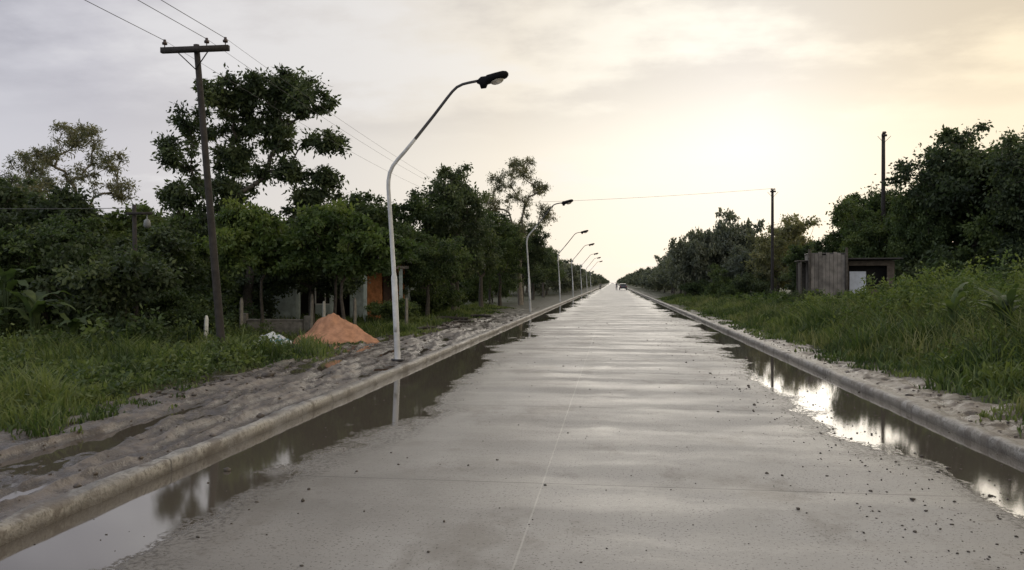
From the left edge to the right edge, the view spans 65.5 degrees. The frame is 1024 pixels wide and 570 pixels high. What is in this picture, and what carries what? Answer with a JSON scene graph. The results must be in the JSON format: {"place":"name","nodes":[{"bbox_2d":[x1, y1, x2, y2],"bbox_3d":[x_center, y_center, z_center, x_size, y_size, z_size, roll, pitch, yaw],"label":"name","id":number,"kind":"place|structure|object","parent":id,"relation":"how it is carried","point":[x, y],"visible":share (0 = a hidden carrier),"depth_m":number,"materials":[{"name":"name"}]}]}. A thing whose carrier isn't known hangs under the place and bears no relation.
{"place":"outdoors","nodes":[
{"label":"outdoors","id":0,"kind":"place"},
{"bbox_2d":[126,204,151,340],"bbox_3d":[-10.301,-0.177,22.019,0.750,4.102,0.228,0,0,7],"label":"service pole","id":1,"kind":"object","parent":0,"point":[134,214],"visible":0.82,"depth_m":22.02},
{"bbox_2d":[0,208,118,208],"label":"service cable","id":2,"kind":"object","parent":1,"relation":"attached to","point":[64,208],"visible":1,"depth_m":21.83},
{"bbox_2d":[0,283,1023,569],"bbox_3d":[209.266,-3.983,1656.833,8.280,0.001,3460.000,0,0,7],"label":"concrete road","id":3,"kind":"structure","parent":0,"point":[568,421],"depth_m":7.30,"materials":[{"name":"grey concrete"}]},
{"bbox_2d":[0,283,609,545],"bbox_3d":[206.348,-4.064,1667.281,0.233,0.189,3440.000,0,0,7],"label":"kerb","id":4,"kind":"structure","parent":3,"relation":"on","point":[29,519],"depth_m":7.69,"materials":[{"name":"concrete"}]},
{"bbox_2d":[627,288,1023,461],"bbox_3d":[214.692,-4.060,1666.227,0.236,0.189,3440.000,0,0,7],"label":"kerb","id":5,"kind":"structure","parent":3,"relation":"on","point":[979,434],"depth_m":11.31,"materials":[{"name":"concrete"}]},
{"bbox_2d":[0,283,1023,520],"bbox_3d":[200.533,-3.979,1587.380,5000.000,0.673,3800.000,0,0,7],"label":"ground","id":6,"kind":"structure","parent":0,"point":[128,452],"depth_m":11.42,"materials":[{"name":"grey soil"}]},
{"bbox_2d":[0,175,39,226],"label":"broadleaf tree","id":7,"kind":"object","parent":6,"relation":"on","point":[29,181],"visible":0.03,"depth_m":29.81,"materials":[{"name":"green plant"}]},
{"bbox_2d":[0,266,44,338],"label":"banana plant","id":8,"kind":"object","parent":6,"relation":"on","point":[5,276],"visible":0.76,"depth_m":18.82,"materials":[{"name":"green plant"}]},
{"bbox_2d":[0,281,48,331],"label":"shrub","id":9,"kind":"object","parent":6,"relation":"on","point":[14,299],"visible":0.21,"depth_m":20.02,"materials":[{"name":"green plant"}]},
{"bbox_2d":[0,149,61,194],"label":"eucalyptus tree","id":10,"kind":"object","parent":6,"relation":"on","point":[30,170],"visible":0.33,"depth_m":46.54,"materials":[{"name":"green plant"}]},
{"bbox_2d":[0,288,76,340],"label":"banana plant","id":11,"kind":"object","parent":6,"relation":"on","point":[35,304],"visible":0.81,"depth_m":18.43,"materials":[{"name":"green plant"}]},
{"bbox_2d":[0,210,103,327],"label":"broadleaf tree","id":12,"kind":"object","parent":6,"relation":"on","point":[15,253],"visible":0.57,"depth_m":21.34,"materials":[{"name":"green plant"}]},
{"bbox_2d":[0,175,128,251],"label":"broadleaf tree","id":13,"kind":"object","parent":6,"relation":"on","point":[63,197],"visible":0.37,"depth_m":25.98,"materials":[{"name":"green plant"}]},
{"bbox_2d":[40,309,95,345],"bbox_3d":[-10.249,1.232,18.321,1.275,1.357,1.034,0,0,-15],"label":"banana plant","id":14,"kind":"object","parent":6,"relation":"on","point":[73,325],"visible":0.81,"depth_m":18.31,"materials":[{"name":"green plant"}]},
{"bbox_2d":[18,119,141,211],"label":"eucalyptus tree","id":15,"kind":"object","parent":6,"relation":"on","point":[85,134],"visible":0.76,"depth_m":45.48,"materials":[{"name":"green plant"}]},
{"bbox_2d":[10,199,182,260],"bbox_3d":[-14.089,-0.597,27.382,5.945,4.968,5.209,0,0,-40],"label":"broadleaf tree","id":16,"kind":"object","parent":6,"relation":"on","point":[120,222],"visible":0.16,"depth_m":27.07,"materials":[{"name":"green plant"}]},
{"bbox_2d":[19,235,193,346],"bbox_3d":[-10.988,0.309,21.282,4.338,3.296,5.028,0,0,-40],"label":"shrub","id":17,"kind":"object","parent":6,"relation":"on","point":[111,279],"visible":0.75,"depth_m":20.42,"materials":[{"name":"green plant"}]},
{"bbox_2d":[0,304,229,352],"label":"broadleaf weeds","id":18,"kind":"object","parent":6,"relation":"on","point":[152,327],"visible":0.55,"depth_m":19.20,"materials":[{"name":"green plant"}]},
{"bbox_2d":[52,221,210,282],"bbox_3d":[-12.394,-0.097,25.655,4.791,3.980,5.199,0,0,6],"label":"broadleaf tree","id":19,"kind":"object","parent":6,"relation":"on","point":[166,237],"visible":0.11,"depth_m":25.21,"materials":[{"name":"green plant"}]},
{"bbox_2d":[0,315,297,414],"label":"broadleaf weeds","id":20,"kind":"object","parent":6,"relation":"on","point":[186,366],"visible":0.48,"depth_m":15.08,"materials":[{"name":"green plant"}]},
{"bbox_2d":[119,281,228,321],"bbox_3d":[-10.747,0.731,25.111,3.925,2.312,3.949,0,0,-44],"label":"shrub","id":21,"kind":"object","parent":6,"relation":"on","point":[192,296],"visible":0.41,"depth_m":23.93,"materials":[{"name":"green plant"}]},
{"bbox_2d":[160,37,229,346],"bbox_3d":[-7.084,-1.778,17.882,1.600,7.468,0.265,0,0,7],"label":"utility pole","id":22,"kind":"object","parent":6,"relation":"on","point":[196,49],"visible":0.98,"depth_m":17.82,"materials":[{"name":"brown wood"}]},
{"bbox_2d":[85,0,224,39],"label":"power line","id":23,"kind":"object","parent":22,"relation":"attached to","point":[163,14],"visible":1,"depth_m":16.37,"materials":[{"name":"black metal"}]},
{"bbox_2d":[167,39,484,206],"bbox_3d":[-4.419,-5.530,40.202,1.448,0.730,45.111,0,0,7],"label":"power line","id":24,"kind":"object","parent":22,"relation":"attached to","point":[300,102],"visible":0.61,"depth_m":23.11,"materials":[{"name":"black metal"}]},
{"bbox_2d":[158,301,237,336],"bbox_3d":[-9.090,1.137,23.127,2.468,1.445,2.453,0,0,40],"label":"shrub","id":25,"kind":"object","parent":6,"relation":"on","point":[186,310],"visible":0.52,"depth_m":22.34,"materials":[{"name":"green plant"}]},
{"bbox_2d":[140,208,266,327],"bbox_3d":[-11.230,-0.345,27.559,5.244,4.568,5.588,0,0,-9],"label":"shrub","id":26,"kind":"object","parent":6,"relation":"on","point":[227,286],"visible":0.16,"depth_m":27.10,"materials":[{"name":"green plant"}]},
{"bbox_2d":[186,224,260,318],"bbox_3d":[-12.761,-0.345,31.983,5.244,4.568,5.588,0,0,11],"label":"shrub","id":27,"kind":"object","parent":6,"relation":"on","point":[202,255],"visible":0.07,"depth_m":31.91,"materials":[{"name":"green plant"}]},
{"bbox_2d":[239,298,242,327],"bbox_3d":[-8.474,1.099,24.950,0.100,1.400,0.138,0,0,-39],"label":"fence post","id":28,"kind":"object","parent":6,"relation":"on","point":[241,313],"visible":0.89,"depth_m":24.93,"materials":[{"name":"concrete"}]},
{"bbox_2d":[150,63,352,317],"bbox_3d":[-10.640,-3.488,32.082,8.483,10.911,4.731,0,0,7],"label":"tree","id":29,"kind":"object","parent":6,"relation":"on","point":[232,159],"visible":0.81,"depth_m":31.64,"materials":[{"name":"green plant"}]},
{"bbox_2d":[0,310,505,500],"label":"rut puddle","id":30,"kind":"object","parent":6,"relation":"on","point":[48,456],"visible":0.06,"depth_m":8.92,"materials":[{"name":"brown liquid"}]},
{"bbox_2d":[194,190,314,332],"bbox_3d":[-8.147,-0.569,25.720,2.960,4.815,5.274,0,0,17],"label":"tree","id":31,"kind":"object","parent":6,"relation":"on","point":[233,237],"visible":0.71,"depth_m":24.74,"materials":[{"name":"green plant"}]},
{"bbox_2d":[0,300,516,439],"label":"verge grass","id":32,"kind":"structure","parent":6,"relation":"on","point":[11,392],"depth_m":15.93,"materials":[{"name":"green plant"}]},
{"bbox_2d":[218,254,308,321],"bbox_3d":[-10.798,0.143,33.364,5.587,3.662,4.820,0,0,21],"label":"shrub","id":33,"kind":"object","parent":6,"relation":"on","point":[271,290],"visible":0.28,"depth_m":32.25,"materials":[{"name":"green plant"}]},
{"bbox_2d":[258,332,291,345],"bbox_3d":[-7.017,1.574,23.292,1.270,0.430,0.868,0,0,7],"label":"tarpaulin heap","id":34,"kind":"object","parent":6,"relation":"on","point":[270,334],"visible":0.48,"depth_m":23.13,"materials":[{"name":"white plastic"}]},
{"bbox_2d":[247,321,303,334],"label":"blocks","id":35,"kind":"structure","parent":6,"relation":"on","point":[284,326],"depth_m":26.83,"materials":[{"name":"concrete"}]},
{"bbox_2d":[246,319,303,320],"bbox_3d":[-7.990,1.181,26.918,1.960,0.060,0.200,0,0,3],"label":"coping","id":36,"kind":"object","parent":35,"relation":"on","point":[276,319],"visible":1,"depth_m":26.81,"materials":[{"name":"concrete"}]},
{"bbox_2d":[243,313,309,332],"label":"end pier","id":37,"kind":"structure","parent":6,"relation":"on","point":[306,321],"depth_m":26.75,"materials":[{"name":"concrete"}]},
{"bbox_2d":[61,318,512,418],"bbox_3d":[-3.240,1.657,25.117,4.644,0.312,30.375,0,0,7],"label":"earth spoil heap","id":38,"kind":"object","parent":6,"relation":"on","point":[267,374],"visible":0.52,"depth_m":14.43,"materials":[{"name":"grey soil"}]},
{"bbox_2d":[250,221,370,323],"bbox_3d":[-7.826,-0.313,30.677,4.587,4.353,4.228,0,0,25],"label":"broadleaf tree","id":39,"kind":"object","parent":6,"relation":"on","point":[320,280],"visible":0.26,"depth_m":30.38,"materials":[{"name":"green plant"}]},
{"bbox_2d":[309,294,313,329],"bbox_3d":[-6.657,1.080,26.448,0.100,1.550,0.138,2,-1,-39],"label":"fence post","id":40,"kind":"object","parent":6,"relation":"on","point":[311,312],"visible":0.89,"depth_m":26.44,"materials":[{"name":"concrete"}]},
{"bbox_2d":[262,269,402,321],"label":"porch posts","id":41,"kind":"object","parent":6,"relation":"on","point":[331,303],"visible":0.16,"depth_m":35.80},
{"bbox_2d":[242,199,427,319],"bbox_3d":[-5.555,-0.467,25.440,5.860,4.586,3.289,0,0,-16],"label":"tree","id":42,"kind":"object","parent":6,"relation":"on","point":[295,248],"visible":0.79,"depth_m":24.78,"materials":[{"name":"green plant"}]},
{"bbox_2d":[293,313,378,343],"bbox_3d":[-5.269,1.312,23.818,2.809,0.970,1.988,0,0,7],"label":"sand pile","id":43,"kind":"object","parent":6,"relation":"on","point":[336,328],"visible":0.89,"depth_m":23.47,"materials":[{"name":"orange sand"}]},
{"bbox_2d":[266,269,416,318],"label":"walls","id":44,"kind":"structure","parent":6,"relation":"on","point":[286,306],"depth_m":37.11,"materials":[{"name":"paint"}]},
{"bbox_2d":[301,285,349,317],"bbox_3d":[-8.127,0.440,38.109,6.200,2.545,1.400,0,0,-3],"label":"interior","id":45,"kind":"object","parent":44,"relation":"attached to","point":[319,300],"depth_m":38.43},
{"bbox_2d":[287,194,399,313],"bbox_3d":[-5.766,-0.530,26.264,3.125,4.815,5.568,0,0,-40],"label":"tree","id":46,"kind":"object","parent":6,"relation":"on","point":[366,240],"visible":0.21,"depth_m":25.05,"materials":[{"name":"green plant"}]},
{"bbox_2d":[353,298,356,324],"bbox_3d":[-5.703,1.162,28.934,0.100,1.400,0.138,0,0,-39],"label":"fence post","id":47,"kind":"object","parent":6,"relation":"on","point":[354,311],"visible":0.89,"depth_m":28.93,"materials":[{"name":"concrete"}]},
{"bbox_2d":[326,188,406,263],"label":"broadleaf tree","id":48,"kind":"object","parent":6,"relation":"on","point":[375,208],"visible":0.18,"depth_m":40.21,"materials":[{"name":"green plant"}]},
{"bbox_2d":[367,264,404,319],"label":"brick wall","id":49,"kind":"structure","parent":6,"relation":"on","point":[375,291],"depth_m":37.27,"materials":[{"name":"orange brick"}]},
{"bbox_2d":[383,276,391,318],"bbox_3d":[-5.843,0.639,37.470,0.420,2.140,0.050,0,0,-3],"label":"door","id":50,"kind":"structure","parent":49,"relation":"attached to","point":[387,293],"depth_m":37.44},
{"bbox_2d":[364,295,420,320],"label":"shrub","id":51,"kind":"object","parent":6,"relation":"on","point":[384,310],"visible":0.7,"depth_m":33.41,"materials":[{"name":"green plant"}]},
{"bbox_2d":[364,189,471,281],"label":"broadleaf tree","id":52,"kind":"object","parent":6,"relation":"on","point":[416,209],"visible":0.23,"depth_m":41.08,"materials":[{"name":"green plant"}]},
{"bbox_2d":[384,221,475,316],"bbox_3d":[-3.850,-0.594,37.284,4.336,4.822,3.800,0,0,-4],"label":"broadleaf tree","id":53,"kind":"object","parent":6,"relation":"on","point":[434,262],"visible":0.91,"depth_m":36.69,"materials":[{"name":"green plant"}]},
{"bbox_2d":[410,284,469,313],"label":"shrub","id":54,"kind":"object","parent":6,"relation":"on","point":[417,296],"visible":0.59,"depth_m":39.35,"materials":[{"name":"green plant"}]},
{"bbox_2d":[386,71,508,360],"bbox_3d":[-1.450,-1.460,17.716,2.758,6.503,0.280,0,0,7],"label":"street lamp","id":55,"kind":"object","parent":6,"relation":"on","point":[495,78],"visible":0.97,"depth_m":17.81,"materials":[{"name":"metal"}]},
{"bbox_2d":[395,161,502,309],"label":"broadleaf tree","id":56,"kind":"object","parent":6,"relation":"on","point":[465,195],"visible":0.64,"depth_m":42.41,"materials":[{"name":"green plant"}]},
{"bbox_2d":[437,269,498,303],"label":"shrub","id":57,"kind":"object","parent":6,"relation":"on","point":[471,289],"visible":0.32,"depth_m":56.71,"materials":[{"name":"green plant"}]},
{"bbox_2d":[439,220,506,308],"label":"broadleaf tree","id":58,"kind":"object","parent":6,"relation":"on","point":[491,260],"visible":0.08,"depth_m":47.54,"materials":[{"name":"green plant"}]},
{"bbox_2d":[463,205,517,306],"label":"broadleaf tree","id":59,"kind":"object","parent":6,"relation":"on","point":[500,230],"visible":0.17,"depth_m":52.43,"materials":[{"name":"green plant"}]},
{"bbox_2d":[465,273,516,302],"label":"shrub","id":60,"kind":"object","parent":6,"relation":"on","point":[506,291],"visible":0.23,"depth_m":65.81,"materials":[{"name":"green plant"}]},
{"bbox_2d":[0,314,1017,500],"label":"mud clods","id":61,"kind":"object","parent":6,"relation":"on","point":[78,485],"visible":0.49,"depth_m":11.81,"materials":[{"name":"soil"}]},
{"bbox_2d":[485,218,534,305],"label":"broadleaf tree","id":62,"kind":"object","parent":6,"relation":"on","point":[512,243],"visible":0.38,"depth_m":58.20,"materials":[{"name":"green plant"}]},
{"bbox_2d":[482,156,557,304],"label":"eucalyptus tree","id":63,"kind":"object","parent":6,"relation":"on","point":[514,165],"visible":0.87,"depth_m":60.14,"materials":[{"name":"green plant"}]},
{"bbox_2d":[507,220,555,301],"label":"broadleaf tree","id":64,"kind":"object","parent":6,"relation":"on","point":[538,253],"visible":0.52,"depth_m":67.43,"materials":[{"name":"green plant"}]},
{"bbox_2d":[508,252,560,299],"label":"broadleaf tree","id":65,"kind":"object","parent":6,"relation":"on","point":[545,268],"visible":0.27,"depth_m":78.16,"materials":[{"name":"green plant"}]},
{"bbox_2d":[526,199,572,311],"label":"street lamp","id":66,"kind":"object","parent":6,"relation":"on","point":[570,201],"visible":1,"depth_m":46.68,"materials":[{"name":"metal"}]},
{"bbox_2d":[542,246,566,296],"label":"broadleaf tree","id":67,"kind":"object","parent":6,"relation":"on","point":[555,256],"visible":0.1,"depth_m":90.19,"materials":[{"name":"green plant"}]},
{"bbox_2d":[558,230,587,301],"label":"street lamp","id":68,"kind":"object","parent":6,"relation":"on","point":[584,231],"visible":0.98,"depth_m":71.17,"materials":[{"name":"metal"}]},
{"bbox_2d":[659,241,697,285],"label":"roadside tree","id":69,"kind":"object","parent":6,"relation":"on","point":[664,263],"visible":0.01,"depth_m":89.97,"materials":[{"name":"green plant"}]},
{"bbox_2d":[664,229,710,294],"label":"roadside tree","id":70,"kind":"object","parent":6,"relation":"on","point":[684,254],"visible":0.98,"depth_m":75.94,"materials":[{"name":"green plant"}]},
{"bbox_2d":[678,280,713,296],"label":"shrub","id":71,"kind":"object","parent":6,"relation":"on","point":[693,288],"visible":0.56,"depth_m":73.95,"materials":[{"name":"green plant"}]},
{"bbox_2d":[421,246,984,295],"bbox_3d":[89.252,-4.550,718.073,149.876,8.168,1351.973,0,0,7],"label":"distant tree line","id":72,"kind":"object","parent":6,"relation":"on","point":[654,278],"visible":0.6,"depth_m":127.60,"materials":[{"name":"green plant"}]},
{"bbox_2d":[686,218,743,293],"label":"roadside tree","id":73,"kind":"object","parent":6,"relation":"on","point":[716,249],"visible":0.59,"depth_m":76.91,"materials":[{"name":"green plant"}]},
{"bbox_2d":[699,262,743,296],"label":"shrub","id":74,"kind":"object","parent":6,"relation":"on","point":[719,281],"visible":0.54,"depth_m":70.18,"materials":[{"name":"green plant"}]},
{"bbox_2d":[716,284,747,296],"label":"shrub","id":75,"kind":"object","parent":6,"relation":"on","point":[727,291],"visible":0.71,"depth_m":65.53,"materials":[{"name":"green plant"}]},
{"bbox_2d":[712,207,764,263],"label":"roadside tree","id":76,"kind":"object","parent":6,"relation":"on","point":[741,234],"visible":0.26,"depth_m":79.33,"materials":[{"name":"green plant"}]},
{"bbox_2d":[720,244,768,294],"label":"roadside tree","id":77,"kind":"object","parent":6,"relation":"on","point":[735,266],"visible":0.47,"depth_m":70.61,"materials":[{"name":"green plant"}]},
{"bbox_2d":[730,270,775,296],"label":"shrub","id":78,"kind":"object","parent":6,"relation":"on","point":[749,283],"visible":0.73,"depth_m":63.53,"materials":[{"name":"green plant"}]},
{"bbox_2d":[770,188,777,293],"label":"utility pole","id":79,"kind":"object","parent":6,"relation":"on","point":[772,191],"visible":0.94,"depth_m":58.94,"materials":[{"name":"brown wood"}]},
{"bbox_2d":[741,221,807,294],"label":"backlit tree","id":80,"kind":"object","parent":6,"relation":"on","point":[763,262],"visible":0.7,"depth_m":65.05,"materials":[{"name":"green plant"}]},
{"bbox_2d":[777,263,795,297],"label":"shrub","id":81,"kind":"object","parent":6,"relation":"on","point":[784,276],"visible":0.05,"depth_m":57.06,"materials":[{"name":"green plant"}]},
{"bbox_2d":[763,213,821,291],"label":"backlit tree","id":82,"kind":"object","parent":6,"relation":"on","point":[796,220],"visible":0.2,"depth_m":66.23,"materials":[{"name":"green plant"}]},
{"bbox_2d":[725,288,884,307],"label":"broadleaf weeds","id":83,"kind":"object","parent":6,"relation":"on","point":[759,298],"visible":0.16,"depth_m":48.80,"materials":[{"name":"green plant"}]},
{"bbox_2d":[785,288,827,306],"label":"shrub","id":84,"kind":"object","parent":6,"relation":"on","point":[799,295],"visible":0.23,"depth_m":37.22,"materials":[{"name":"green plant"}]},
{"bbox_2d":[780,232,843,285],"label":"broadleaf tree","id":85,"kind":"object","parent":6,"relation":"on","point":[831,244],"visible":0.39,"depth_m":52.68,"materials":[{"name":"green plant"}]},
{"bbox_2d":[794,248,847,297],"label":"plank shed","id":86,"kind":"structure","parent":6,"relation":"on","point":[828,272],"depth_m":39.76,"materials":[{"name":"grey wood"}]},
{"bbox_2d":[656,279,1023,437],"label":"tall grass","id":87,"kind":"structure","parent":6,"relation":"on","point":[957,373],"depth_m":17.57,"materials":[{"name":"green plant"}]},
{"bbox_2d":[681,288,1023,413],"bbox_3d":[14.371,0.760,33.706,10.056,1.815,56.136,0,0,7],"label":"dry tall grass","id":88,"kind":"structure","parent":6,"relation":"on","point":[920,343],"depth_m":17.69,"materials":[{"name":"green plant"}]},
{"bbox_2d":[823,181,903,257],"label":"broadleaf tree","id":89,"kind":"object","parent":6,"relation":"on","point":[875,203],"visible":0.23,"depth_m":52.38,"materials":[{"name":"green plant"}]},
{"bbox_2d":[825,195,914,275],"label":"broadleaf tree","id":90,"kind":"object","parent":6,"relation":"on","point":[868,240],"visible":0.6,"depth_m":46.91,"materials":[{"name":"green plant"}]},
{"bbox_2d":[848,258,902,293],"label":"hut","id":91,"kind":"object","parent":6,"relation":"on","point":[863,268],"visible":0.32,"depth_m":40.57,"materials":[{"name":"grey concrete"}]},
{"bbox_2d":[849,271,865,292],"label":"door","id":92,"kind":"structure","parent":91,"relation":"in","point":[855,282],"depth_m":40.55,"materials":[{"name":"white metal"}]},
{"bbox_2d":[879,131,890,255],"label":"utility pole","id":93,"kind":"object","parent":6,"relation":"on","point":[883,135],"visible":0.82,"depth_m":47.95,"materials":[{"name":"brown wood"}]},
{"bbox_2d":[760,247,1023,399],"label":"broadleaf weeds","id":94,"kind":"object","parent":6,"relation":"on","point":[903,289],"visible":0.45,"depth_m":20.86,"materials":[{"name":"green plant"}]},
{"bbox_2d":[855,190,953,271],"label":"broadleaf tree","id":95,"kind":"object","parent":6,"relation":"on","point":[895,214],"visible":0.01,"depth_m":52.21,"materials":[{"name":"green plant"}]},
{"bbox_2d":[882,185,964,284],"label":"broadleaf tree","id":96,"kind":"object","parent":6,"relation":"on","point":[920,235],"visible":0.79,"depth_m":43.28,"materials":[{"name":"green plant"}]},
{"bbox_2d":[893,241,989,286],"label":"shrub","id":97,"kind":"object","parent":6,"relation":"on","point":[940,250],"visible":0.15,"depth_m":41.73,"materials":[{"name":"green plant"}]},
{"bbox_2d":[874,119,1023,256],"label":"broadleaf tree","id":98,"kind":"object","parent":6,"relation":"on","point":[943,174],"visible":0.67,"depth_m":42.39,"materials":[{"name":"green plant"}]},
{"bbox_2d":[923,282,974,332],"bbox_3d":[9.471,0.753,17.218,1.080,1.649,0.819,0,0,36],"label":"canna plant","id":99,"kind":"object","parent":6,"relation":"on","point":[956,296],"visible":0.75,"depth_m":17.16,"materials":[{"name":"green plant"}]},
{"bbox_2d":[910,135,1022,268],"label":"broadleaf tree","id":100,"kind":"object","parent":6,"relation":"on","point":[954,229],"visible":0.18,"depth_m":42.46,"materials":[{"name":"green plant"}]},
{"bbox_2d":[921,208,1022,279],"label":"shrub","id":101,"kind":"object","parent":6,"relation":"on","point":[989,239],"visible":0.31,"depth_m":39.66,"materials":[{"name":"green plant"}]},
{"bbox_2d":[936,259,1023,287],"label":"shrub","id":102,"kind":"object","parent":6,"relation":"on","point":[1005,275],"visible":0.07,"depth_m":32.75,"materials":[{"name":"green plant"}]},
{"bbox_2d":[965,284,1023,341],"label":"canna plant","id":103,"kind":"object","parent":6,"relation":"on","point":[1012,296],"visible":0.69,"depth_m":15.49,"materials":[{"name":"green plant"}]},
{"bbox_2d":[968,287,1022,322],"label":"canna plant","id":104,"kind":"object","parent":6,"relation":"on","point":[997,292],"visible":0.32,"depth_m":16.57,"materials":[{"name":"green plant"}]},
{"bbox_2d":[968,125,1023,247],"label":"broadleaf tree","id":105,"kind":"object","parent":6,"relation":"on","point":[1009,194],"visible":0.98,"depth_m":37.69,"materials":[{"name":"green plant"}]},
{"bbox_2d":[982,228,1023,271],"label":"shrub","id":106,"kind":"object","parent":6,"relation":"on","point":[1009,245],"visible":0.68,"depth_m":37.37,"materials":[{"name":"green plant"}]},
{"bbox_2d":[0,0,1023,282],"label":"sky","id":107,"kind":"structure","parent":0,"point":[611,100],"materials":[{"name":"white"}]},
{"bbox_2d":[34,319,1023,569],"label":"road gravel","id":108,"kind":"structure","parent":0,"point":[227,469],"depth_m":7.58,"materials":[{"name":"stone"}]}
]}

